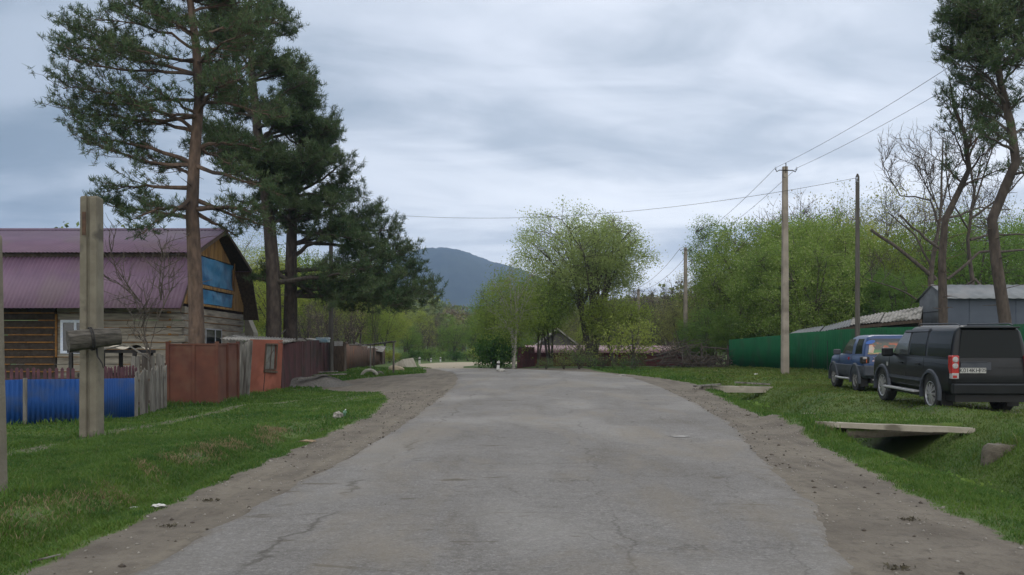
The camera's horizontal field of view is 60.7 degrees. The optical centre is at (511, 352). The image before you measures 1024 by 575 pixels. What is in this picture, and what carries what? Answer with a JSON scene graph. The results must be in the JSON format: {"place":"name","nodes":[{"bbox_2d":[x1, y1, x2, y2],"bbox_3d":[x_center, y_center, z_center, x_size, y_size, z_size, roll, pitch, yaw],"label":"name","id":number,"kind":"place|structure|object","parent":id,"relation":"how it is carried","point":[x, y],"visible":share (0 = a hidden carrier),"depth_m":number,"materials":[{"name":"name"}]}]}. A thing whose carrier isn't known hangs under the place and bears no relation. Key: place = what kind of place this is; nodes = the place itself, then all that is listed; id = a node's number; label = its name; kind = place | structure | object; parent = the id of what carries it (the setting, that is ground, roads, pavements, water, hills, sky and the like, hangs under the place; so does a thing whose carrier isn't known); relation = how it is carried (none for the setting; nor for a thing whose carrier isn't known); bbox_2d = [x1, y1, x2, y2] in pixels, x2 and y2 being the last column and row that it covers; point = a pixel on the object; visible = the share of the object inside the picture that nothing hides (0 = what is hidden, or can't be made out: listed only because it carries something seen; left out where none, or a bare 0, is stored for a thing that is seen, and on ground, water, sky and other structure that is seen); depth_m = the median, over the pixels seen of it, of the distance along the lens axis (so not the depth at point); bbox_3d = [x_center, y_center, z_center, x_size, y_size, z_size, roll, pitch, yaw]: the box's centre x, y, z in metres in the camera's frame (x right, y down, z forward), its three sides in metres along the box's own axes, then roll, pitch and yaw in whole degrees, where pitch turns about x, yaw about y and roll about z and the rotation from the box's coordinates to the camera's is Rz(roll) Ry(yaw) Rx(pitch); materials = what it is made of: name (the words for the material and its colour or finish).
{"place":"outdoors","nodes":[
{"label":"outdoors","id":0,"kind":"place"},
{"bbox_2d":[379,247,583,311],"bbox_3d":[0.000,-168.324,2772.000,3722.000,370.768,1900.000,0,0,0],"label":"mountain","id":1,"kind":"structure","parent":0,"point":[466,274],"depth_m":2340.04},
{"bbox_2d":[130,362,853,574],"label":"road","id":2,"kind":"structure","parent":0,"point":[483,471],"depth_m":8.96,"materials":[{"name":"asphalt"}]},
{"bbox_2d":[0,317,1023,574],"bbox_3d":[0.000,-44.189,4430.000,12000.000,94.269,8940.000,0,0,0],"label":"ground","id":3,"kind":"structure","parent":0,"point":[978,549],"depth_m":10.02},
{"bbox_2d":[0,235,7,492],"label":"concrete pole","id":4,"kind":"object","parent":3,"relation":"on","point":[3,457],"visible":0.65,"depth_m":9.30,"materials":[{"name":"concrete"}]},
{"bbox_2d":[5,365,136,379],"bbox_3d":[-11.404,1.073,22.796,1.037,1.432,3.900,0,0,40],"label":"picket fence","id":5,"kind":"object","parent":3,"relation":"on","point":[108,372],"visible":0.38,"depth_m":22.27,"materials":[{"name":"brown wood"}]},
{"bbox_2d":[5,377,137,424],"bbox_3d":[-10.648,1.268,21.447,1.103,1.338,4.042,0,0,31],"label":"blue fence","id":6,"kind":"object","parent":3,"relation":"on","point":[30,400],"visible":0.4,"depth_m":20.64,"materials":[{"name":"metal"}]},
{"bbox_2d":[79,195,103,437],"bbox_3d":[-8.160,-0.534,16.966,0.376,4.974,0.363,0,0,0],"label":"concrete pole","id":7,"kind":"object","parent":3,"relation":"on","point":[91,396],"visible":0.75,"depth_m":16.85,"materials":[{"name":"concrete"}]},
{"bbox_2d":[66,327,121,367],"bbox_3d":[-7.930,-0.089,16.619,0.949,0.787,0.452,0,0,-36],"label":"wooden log","id":8,"kind":"object","parent":7,"relation":"attached to","point":[91,338],"visible":1,"depth_m":16.47,"materials":[{"name":"wood"}]},
{"bbox_2d":[67,350,155,376],"bbox_3d":[-12.650,0.833,27.700,2.169,1.824,1.400,0,0,0],"label":"workbench","id":9,"kind":"object","parent":3,"relation":"on","point":[133,352],"visible":0.25,"depth_m":27.00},
{"bbox_2d":[0,228,258,377],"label":"log house","id":10,"kind":"structure","parent":3,"relation":"on","point":[41,275],"depth_m":36.01,"materials":[{"name":"brown wood"}]},
{"bbox_2d":[60,320,79,352],"bbox_3d":[-18.030,-0.640,35.985,1.060,1.380,0.070,0,0,0],"label":"window","id":11,"kind":"structure","parent":10,"relation":"in","point":[65,325],"depth_m":35.95,"materials":[{"name":"white plastic"}]},
{"bbox_2d":[204,328,221,343],"bbox_3d":[-13.585,-0.510,39.825,0.070,1.120,2.150,0,0,0],"label":"window","id":12,"kind":"structure","parent":10,"relation":"in","point":[211,335],"depth_m":39.63,"materials":[{"name":"grey glass"}]},
{"bbox_2d":[130,353,165,406],"bbox_3d":[-11.187,0.885,26.966,1.078,1.710,0.067,0,0,-41],"label":"board fence","id":13,"kind":"object","parent":3,"relation":"on","point":[139,365],"visible":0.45,"depth_m":26.91,"materials":[{"name":"grey wood"}]},
{"bbox_2d":[0,424,296,540],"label":"dry grass","id":14,"kind":"structure","parent":3,"relation":"on","point":[206,450],"depth_m":11.62,"materials":[{"name":"plant"}]},
{"bbox_2d":[103,217,197,370],"bbox_3d":[-11.228,-1.390,26.531,3.582,5.436,2.945,0,0,0],"label":"sapling","id":15,"kind":"object","parent":3,"relation":"on","point":[144,311],"visible":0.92,"depth_m":26.75,"materials":[{"name":"brown plant"}]},
{"bbox_2d":[135,365,166,414],"bbox_3d":[-10.299,1.077,25.103,0.154,1.409,3.017,0,0,-6],"label":"picket fence","id":16,"kind":"object","parent":3,"relation":"on","point":[157,379],"visible":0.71,"depth_m":24.94,"materials":[{"name":"grey wood"}]},
{"bbox_2d":[22,0,300,343],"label":"pine tree","id":17,"kind":"object","parent":3,"relation":"on","point":[110,43],"visible":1,"depth_m":30.76,"materials":[{"name":"green plant"}]},
{"bbox_2d":[166,341,239,404],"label":"metal gate","id":18,"kind":"structure","parent":3,"relation":"on","point":[204,372],"depth_m":27.44,"materials":[{"name":"metal"}]},
{"bbox_2d":[240,340,252,395],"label":"plank wall","id":19,"kind":"structure","parent":3,"relation":"on","point":[245,360],"depth_m":31.55,"materials":[{"name":"grey wood"}]},
{"bbox_2d":[220,335,295,392],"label":"pink shed","id":20,"kind":"structure","parent":3,"relation":"on","point":[266,367],"depth_m":33.23,"materials":[{"name":"paint"}]},
{"bbox_2d":[263,343,277,372],"bbox_3d":[-9.211,0.230,33.352,0.199,1.134,0.764,0,0,23],"label":"window frame","id":21,"kind":"structure","parent":20,"relation":"in","point":[269,359],"depth_m":33.38,"materials":[{"name":"grey wood"}]},
{"bbox_2d":[238,243,308,337],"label":"broadleaf tree","id":22,"kind":"object","parent":3,"relation":"on","point":[263,301],"visible":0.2,"depth_m":61.89,"materials":[{"name":"green plant"}]},
{"bbox_2d":[181,0,382,337],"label":"pine tree","id":23,"kind":"object","parent":3,"relation":"on","point":[285,65],"visible":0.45,"depth_m":40.67,"materials":[{"name":"green plant"}]},
{"bbox_2d":[243,241,323,337],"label":"broadleaf tree","id":24,"kind":"object","parent":3,"relation":"on","point":[303,261],"visible":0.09,"depth_m":69.28,"materials":[{"name":"green plant"}]},
{"bbox_2d":[281,338,328,389],"bbox_3d":[-10.606,0.349,43.080,1.546,2.392,17.909,0,0,-5],"label":"board fence","id":25,"kind":"object","parent":3,"relation":"on","point":[302,357],"visible":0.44,"depth_m":40.99,"materials":[{"name":"red paint"}]},
{"bbox_2d":[297,298,327,338],"bbox_3d":[-13.199,-1.199,56.037,3.460,4.928,3.446,0,0,28],"label":"bare shrub","id":26,"kind":"object","parent":3,"relation":"on","point":[308,328],"visible":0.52,"depth_m":55.80,"materials":[{"name":"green plant"}]},
{"bbox_2d":[290,375,352,386],"bbox_3d":[-8.500,1.232,37.500,3.700,0.593,3.000,0,0,0],"label":"gravel heap","id":27,"kind":"object","parent":3,"relation":"on","point":[325,381],"visible":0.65,"depth_m":36.92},
{"bbox_2d":[281,253,365,340],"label":"broadleaf tree","id":28,"kind":"object","parent":3,"relation":"on","point":[325,303],"visible":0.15,"depth_m":65.44,"materials":[{"name":"green plant"}]},
{"bbox_2d":[300,300,347,341],"bbox_3d":[-12.869,-1.489,59.873,3.929,5.596,3.913,0,0,-24],"label":"bare shrub","id":29,"kind":"object","parent":3,"relation":"on","point":[327,326],"visible":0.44,"depth_m":59.74,"materials":[{"name":"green plant"}]},
{"bbox_2d":[206,70,448,343],"bbox_3d":[-8.670,-6.479,42.822,11.355,15.698,9.282,0,0,0],"label":"pine tree","id":30,"kind":"object","parent":3,"relation":"on","point":[352,232],"visible":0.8,"depth_m":41.54,"materials":[{"name":"green plant"}]},
{"bbox_2d":[329,215,332,370],"bbox_3d":[-9.929,-3.201,47.949,0.261,9.671,0.363,0,0,0],"label":"utility pole","id":31,"kind":"object","parent":3,"relation":"on","point":[331,335],"visible":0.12,"depth_m":47.89,"materials":[{"name":"brown wood"}]},
{"bbox_2d":[328,342,347,370],"bbox_3d":[-9.843,0.305,49.500,1.000,1.770,0.720,0,0,0],"label":"gate","id":32,"kind":"object","parent":3,"relation":"on","point":[339,358],"visible":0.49,"depth_m":49.17,"materials":[{"name":"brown wood"}]},
{"bbox_2d":[324,307,369,348],"bbox_3d":[-11.857,-1.373,62.127,3.742,5.351,3.758,0,0,36],"label":"bare shrub","id":33,"kind":"object","parent":3,"relation":"on","point":[351,326],"visible":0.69,"depth_m":61.88,"materials":[{"name":"green plant"}]},
{"bbox_2d":[337,283,378,346],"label":"broadleaf tree","id":34,"kind":"object","parent":3,"relation":"on","point":[362,324],"visible":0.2,"depth_m":73.63,"materials":[{"name":"green plant"}]},
{"bbox_2d":[346,344,384,368],"bbox_3d":[-11.345,0.291,68.506,0.355,1.800,33.047,0,0,-3],"label":"rusty fence","id":35,"kind":"object","parent":3,"relation":"on","point":[356,356],"visible":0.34,"depth_m":63.44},
{"bbox_2d":[361,304,385,366],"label":"broadleaf tree","id":36,"kind":"object","parent":3,"relation":"on","point":[372,323],"visible":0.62,"depth_m":65.94,"materials":[{"name":"green plant"}]},
{"bbox_2d":[352,305,410,352],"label":"broadleaf tree","id":37,"kind":"object","parent":3,"relation":"on","point":[388,330],"visible":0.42,"depth_m":87.57,"materials":[{"name":"green plant"}]},
{"bbox_2d":[384,305,413,360],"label":"broadleaf tree","id":38,"kind":"object","parent":3,"relation":"on","point":[409,324],"visible":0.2,"depth_m":104.17,"materials":[{"name":"green plant"}]},
{"bbox_2d":[395,322,423,353],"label":"broadleaf tree","id":39,"kind":"object","parent":3,"relation":"on","point":[407,346],"visible":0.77,"depth_m":107.93,"materials":[{"name":"green plant"}]},
{"bbox_2d":[7,364,828,425],"bbox_3d":[1.896,1.213,39.905,27.827,1.017,40.450,0,0,0],"label":"fence","id":40,"kind":"object","parent":3,"relation":"on","point":[730,366],"visible":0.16,"depth_m":42.17,"materials":[{"name":"metal"}]},
{"bbox_2d":[403,308,436,357],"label":"broadleaf tree","id":41,"kind":"object","parent":3,"relation":"on","point":[420,319],"visible":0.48,"depth_m":123.56,"materials":[{"name":"green plant"}]},
{"bbox_2d":[434,314,475,359],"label":"broadleaf tree","id":42,"kind":"object","parent":3,"relation":"on","point":[450,333],"visible":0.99,"depth_m":121.29,"materials":[{"name":"green plant"}]},
{"bbox_2d":[464,267,524,367],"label":"broadleaf tree","id":43,"kind":"object","parent":3,"relation":"on","point":[486,326],"visible":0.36,"depth_m":63.59,"materials":[{"name":"green plant"}]},
{"bbox_2d":[468,331,521,367],"bbox_3d":[-1.182,-0.040,60.922,3.760,2.976,3.638,0,0,0],"label":"bush","id":44,"kind":"object","parent":3,"relation":"on","point":[489,353],"visible":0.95,"depth_m":60.41,"materials":[{"name":"green plant"}]},
{"bbox_2d":[54,388,964,574],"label":"dark clods","id":45,"kind":"object","parent":3,"relation":"on","point":[864,529],"visible":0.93,"depth_m":13.30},
{"bbox_2d":[55,221,965,356],"bbox_3d":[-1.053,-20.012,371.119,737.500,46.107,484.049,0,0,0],"label":"woods","id":46,"kind":"object","parent":3,"relation":"on","point":[442,304],"visible":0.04,"depth_m":181.41,"materials":[{"name":"plant"}]},
{"bbox_2d":[469,249,552,368],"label":"birch tree","id":47,"kind":"object","parent":3,"relation":"on","point":[515,319],"visible":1,"depth_m":59.68,"materials":[{"name":"green plant"}]},
{"bbox_2d":[6,377,1023,442],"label":"verge grass","id":48,"kind":"structure","parent":3,"relation":"on","point":[257,410],"depth_m":22.78,"materials":[{"name":"plant"}]},
{"bbox_2d":[517,346,534,367],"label":"board fence","id":49,"kind":"object","parent":3,"relation":"on","point":[525,359],"visible":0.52,"depth_m":65.39,"materials":[{"name":"red paint"}]},
{"bbox_2d":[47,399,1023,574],"bbox_3d":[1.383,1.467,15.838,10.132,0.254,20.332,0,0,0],"label":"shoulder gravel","id":50,"kind":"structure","parent":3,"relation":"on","point":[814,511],"depth_m":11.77,"materials":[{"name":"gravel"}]},
{"bbox_2d":[500,270,577,367],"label":"broadleaf tree","id":51,"kind":"object","parent":3,"relation":"on","point":[555,303],"visible":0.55,"depth_m":63.33,"materials":[{"name":"green plant"}]},
{"bbox_2d":[508,259,588,366],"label":"broadleaf tree","id":52,"kind":"object","parent":3,"relation":"on","point":[548,356],"visible":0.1,"depth_m":67.80,"materials":[{"name":"green plant"}]},
{"bbox_2d":[547,329,609,367],"bbox_3d":[4.778,-0.129,61.822,4.518,3.019,4.704,0,0,30],"label":"shrub","id":53,"kind":"object","parent":3,"relation":"on","point":[581,350],"visible":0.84,"depth_m":61.63,"materials":[{"name":"green plant"}]},
{"bbox_2d":[506,195,665,366],"bbox_3d":[5.412,-5.141,66.253,12.931,13.300,11.531,0,0,0],"label":"willow tree","id":54,"kind":"object","parent":3,"relation":"on","point":[598,269],"visible":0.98,"depth_m":64.28,"materials":[{"name":"green plant"}]},
{"bbox_2d":[525,345,708,365],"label":"fence","id":55,"kind":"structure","parent":3,"relation":"on","point":[543,352],"depth_m":71.24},
{"bbox_2d":[572,288,662,364],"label":"broadleaf tree","id":56,"kind":"object","parent":3,"relation":"on","point":[618,314],"visible":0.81,"depth_m":63.25,"materials":[{"name":"green plant"}]},
{"bbox_2d":[595,313,661,368],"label":"broadleaf tree","id":57,"kind":"object","parent":3,"relation":"on","point":[633,341],"visible":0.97,"depth_m":54.68,"materials":[{"name":"green plant"}]},
{"bbox_2d":[651,299,681,344],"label":"broadleaf tree","id":58,"kind":"object","parent":3,"relation":"on","point":[662,326],"visible":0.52,"depth_m":81.73,"materials":[{"name":"green plant"}]},
{"bbox_2d":[617,323,735,367],"bbox_3d":[12.332,0.350,60.470,10.231,5.074,8.188,0,0,0],"label":"brush pile","id":59,"kind":"object","parent":3,"relation":"on","point":[709,359],"visible":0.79,"depth_m":59.82,"materials":[{"name":"brown plant"}]},
{"bbox_2d":[651,275,701,330],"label":"broadleaf tree","id":60,"kind":"object","parent":3,"relation":"on","point":[671,293],"visible":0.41,"depth_m":83.87,"materials":[{"name":"green plant"}]},
{"bbox_2d":[660,303,698,349],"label":"broadleaf tree","id":61,"kind":"object","parent":3,"relation":"on","point":[672,329],"visible":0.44,"depth_m":71.87,"materials":[{"name":"green plant"}]},
{"bbox_2d":[679,248,691,362],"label":"electricity pole","id":62,"kind":"object","parent":3,"relation":"on","point":[685,306],"visible":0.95,"depth_m":66.88,"materials":[{"name":"concrete"}]},
{"bbox_2d":[664,258,715,332],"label":"broadleaf tree","id":63,"kind":"object","parent":3,"relation":"on","point":[688,294],"visible":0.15,"depth_m":81.94,"materials":[{"name":"green plant"}]},
{"bbox_2d":[673,318,713,361],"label":"bush","id":64,"kind":"object","parent":3,"relation":"on","point":[680,339],"visible":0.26,"depth_m":65.62,"materials":[{"name":"green plant"}]},
{"bbox_2d":[673,301,737,365],"bbox_3d":[14.610,-1.302,64.181,4.754,5.148,4.859,0,0,-34],"label":"bush","id":65,"kind":"object","parent":3,"relation":"on","point":[701,319],"visible":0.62,"depth_m":63.71,"materials":[{"name":"green plant"}]},
{"bbox_2d":[679,214,737,322],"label":"broadleaf tree","id":66,"kind":"object","parent":3,"relation":"on","point":[699,233],"visible":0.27,"depth_m":73.57,"materials":[{"name":"green plant"}]},
{"bbox_2d":[666,242,757,332],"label":"broadleaf tree","id":67,"kind":"object","parent":3,"relation":"on","point":[698,292],"visible":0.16,"depth_m":69.12,"materials":[{"name":"green plant"}]},
{"bbox_2d":[706,310,753,363],"bbox_3d":[15.781,-0.926,62.764,4.038,4.373,4.128,0,0,41],"label":"bush","id":68,"kind":"object","parent":3,"relation":"on","point":[720,331],"visible":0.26,"depth_m":62.30,"materials":[{"name":"green plant"}]},
{"bbox_2d":[699,386,771,392],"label":"concrete slab","id":69,"kind":"structure","parent":3,"relation":"on","point":[747,389],"depth_m":31.05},
{"bbox_2d":[721,302,777,347],"bbox_3d":[16.948,-1.148,61.669,4.507,4.775,4.409,0,0,-19],"label":"bush","id":70,"kind":"object","parent":3,"relation":"on","point":[733,330],"visible":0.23,"depth_m":61.00,"materials":[{"name":"green plant"}]},
{"bbox_2d":[694,214,831,332],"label":"broadleaf tree","id":71,"kind":"object","parent":3,"relation":"on","point":[716,293],"visible":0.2,"depth_m":65.30,"materials":[{"name":"green plant"}]},
{"bbox_2d":[738,189,825,241],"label":"broadleaf tree","id":72,"kind":"object","parent":3,"relation":"on","point":[764,218],"visible":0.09,"depth_m":83.99,"materials":[{"name":"green plant"}]},
{"bbox_2d":[721,238,843,338],"bbox_3d":[18.287,-3.156,59.158,7.956,9.120,9.198,0,0,-1],"label":"broadleaf tree","id":73,"kind":"object","parent":3,"relation":"on","point":[765,252],"visible":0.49,"depth_m":58.79,"materials":[{"name":"green plant"}]},
{"bbox_2d":[774,163,796,373],"bbox_3d":[12.168,-3.448,38.994,1.050,9.960,0.313,0,0,-4],"label":"electricity pole","id":74,"kind":"object","parent":3,"relation":"on","point":[785,305],"visible":0.94,"depth_m":38.88,"materials":[{"name":"concrete"}]},
{"bbox_2d":[725,207,872,335],"bbox_3d":[19.617,-4.297,61.454,9.706,11.561,9.920,0,0,-8],"label":"broadleaf tree","id":75,"kind":"object","parent":3,"relation":"on","point":[767,239],"visible":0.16,"depth_m":60.29,"materials":[{"name":"green plant"}]},
{"bbox_2d":[747,226,870,336],"bbox_3d":[19.080,-3.327,56.499,7.960,9.481,8.135,0,0,20],"label":"broadleaf tree","id":76,"kind":"object","parent":3,"relation":"on","point":[803,319],"visible":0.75,"depth_m":55.48,"materials":[{"name":"green plant"}]},
{"bbox_2d":[747,208,885,284],"bbox_3d":[22.455,-4.541,64.852,10.567,12.113,12.216,0,0,26],"label":"broadleaf tree","id":77,"kind":"object","parent":3,"relation":"on","point":[846,228],"visible":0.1,"depth_m":63.25,"materials":[{"name":"green plant"}]},
{"bbox_2d":[767,243,881,332],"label":"broadleaf tree","id":78,"kind":"object","parent":3,"relation":"on","point":[832,302],"visible":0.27,"depth_m":56.26,"materials":[{"name":"green plant"}]},
{"bbox_2d":[772,212,896,311],"bbox_3d":[22.587,-4.200,61.643,9.685,11.287,9.476,0,0,-18],"label":"broadleaf tree","id":79,"kind":"object","parent":3,"relation":"on","point":[845,242],"visible":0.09,"depth_m":60.20,"materials":[{"name":"green plant"}]},
{"bbox_2d":[805,209,903,294],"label":"broadleaf tree","id":80,"kind":"object","parent":3,"relation":"on","point":[869,229],"visible":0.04,"depth_m":65.23,"materials":[{"name":"green plant"}]},
{"bbox_2d":[792,306,922,332],"bbox_3d":[19.294,-0.626,48.619,4.438,3.692,13.161,0,0,-10],"label":"slate lean to","id":81,"kind":"object","parent":3,"relation":"on","point":[911,317],"visible":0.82,"depth_m":47.14,"materials":[{"name":"stone"}]},
{"bbox_2d":[855,174,859,336],"bbox_3d":[14.204,-2.900,35.951,0.225,8.888,0.301,0,0,0],"label":"utility pole","id":82,"kind":"object","parent":3,"relation":"on","point":[857,255],"visible":0.91,"depth_m":35.93,"materials":[{"name":"brown wood"}]},
{"bbox_2d":[828,335,902,390],"bbox_3d":[11.129,0.303,26.967,2.180,1.670,3.660,0,1,5],"label":"parked car","id":83,"kind":"object","parent":3,"relation":"on","point":[853,362],"visible":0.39,"depth_m":25.77,"materials":[{"name":"blue paint"}]},
{"bbox_2d":[818,254,914,318],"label":"broadleaf tree","id":84,"kind":"object","parent":3,"relation":"on","point":[872,294],"visible":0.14,"depth_m":56.56,"materials":[{"name":"green plant"}]},
{"bbox_2d":[819,175,931,269],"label":"broadleaf tree","id":85,"kind":"object","parent":3,"relation":"on","point":[887,224],"visible":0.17,"depth_m":71.84,"materials":[{"name":"green plant"}]},
{"bbox_2d":[729,324,1023,370],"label":"green fence","id":86,"kind":"object","parent":3,"relation":"on","point":[807,350],"visible":0.42,"depth_m":46.12,"materials":[{"name":"metal"}]},
{"bbox_2d":[801,410,962,437],"bbox_3d":[7.475,1.428,17.625,2.450,0.370,2.550,0,0,0],"label":"turf crossing","id":87,"kind":"object","parent":3,"relation":"on","point":[866,433],"visible":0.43,"depth_m":16.35,"materials":[{"name":"plant"}]},
{"bbox_2d":[848,270,937,317],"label":"broadleaf tree","id":88,"kind":"object","parent":3,"relation":"on","point":[893,294],"visible":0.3,"depth_m":55.34,"materials":[{"name":"green plant"}]},
{"bbox_2d":[815,421,974,432],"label":"concrete beam","id":89,"kind":"structure","parent":3,"relation":"on","point":[915,428],"depth_m":16.02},
{"bbox_2d":[863,218,963,302],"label":"broadleaf tree","id":90,"kind":"object","parent":3,"relation":"on","point":[896,267],"visible":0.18,"depth_m":60.34,"materials":[{"name":"green plant"}]},
{"bbox_2d":[875,175,962,271],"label":"broadleaf tree","id":91,"kind":"object","parent":3,"relation":"on","point":[913,215],"visible":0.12,"depth_m":73.49,"materials":[{"name":"green plant"}]},
{"bbox_2d":[880,208,984,283],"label":"broadleaf tree","id":92,"kind":"object","parent":3,"relation":"on","point":[910,245],"visible":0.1,"depth_m":63.47,"materials":[{"name":"green plant"}]},
{"bbox_2d":[860,118,1023,299],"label":"bare tree","id":93,"kind":"object","parent":3,"relation":"on","point":[932,277],"visible":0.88,"depth_m":51.99,"materials":[{"name":"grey plant"}]},
{"bbox_2d":[874,323,1023,410],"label":"parked car","id":94,"kind":"object","parent":3,"relation":"on","point":[944,364],"visible":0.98,"depth_m":18.09,"materials":[{"name":"black paint"}]},
{"bbox_2d":[905,204,1023,284],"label":"broadleaf tree","id":95,"kind":"object","parent":3,"relation":"on","point":[978,266],"visible":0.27,"depth_m":58.49,"materials":[{"name":"green plant"}]},
{"bbox_2d":[909,52,1023,284],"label":"bare tree","id":96,"kind":"object","parent":3,"relation":"on","point":[968,239],"visible":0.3,"depth_m":53.94,"materials":[{"name":"brown plant"}]},
{"bbox_2d":[914,284,1023,325],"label":"metal shed","id":97,"kind":"structure","parent":3,"relation":"on","point":[968,303],"depth_m":45.00,"materials":[{"name":"metal"}]},
{"bbox_2d":[916,64,1023,322],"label":"pine tree","id":98,"kind":"object","parent":3,"relation":"on","point":[943,307],"visible":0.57,"depth_m":32.93,"materials":[{"name":"green plant"}]},
{"bbox_2d":[927,0,1023,324],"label":"pine tree","id":99,"kind":"object","parent":3,"relation":"on","point":[973,24],"visible":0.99,"depth_m":29.66,"materials":[{"name":"green plant"}]},
{"bbox_2d":[947,206,1023,284],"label":"broadleaf tree","id":100,"kind":"object","parent":3,"relation":"on","point":[1019,222],"visible":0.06,"depth_m":65.41,"materials":[{"name":"green plant"}]},
{"bbox_2d":[959,215,1023,284],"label":"broadleaf tree","id":101,"kind":"object","parent":3,"relation":"on","point":[1018,246],"visible":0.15,"depth_m":59.32,"materials":[{"name":"green plant"}]},
{"bbox_2d":[980,443,1015,465],"bbox_3d":[7.939,1.666,14.191,0.610,0.366,0.456,0,0,0],"label":"rock","id":102,"kind":"object","parent":3,"relation":"on","point":[991,451],"visible":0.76,"depth_m":14.08,"materials":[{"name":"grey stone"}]},
{"bbox_2d":[0,370,1023,574],"bbox_3d":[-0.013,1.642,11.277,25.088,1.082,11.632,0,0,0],"label":"grass","id":103,"kind":"structure","parent":0,"point":[84,464],"depth_m":11.53,"materials":[{"name":"plant"}]},
{"bbox_2d":[0,0,1023,300],"label":"sky","id":104,"kind":"structure","parent":0,"point":[471,113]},
{"bbox_2d":[283,366,827,395],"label":"grass","id":105,"kind":"structure","parent":0,"point":[688,374],"depth_m":42.01,"materials":[{"name":"plant"}]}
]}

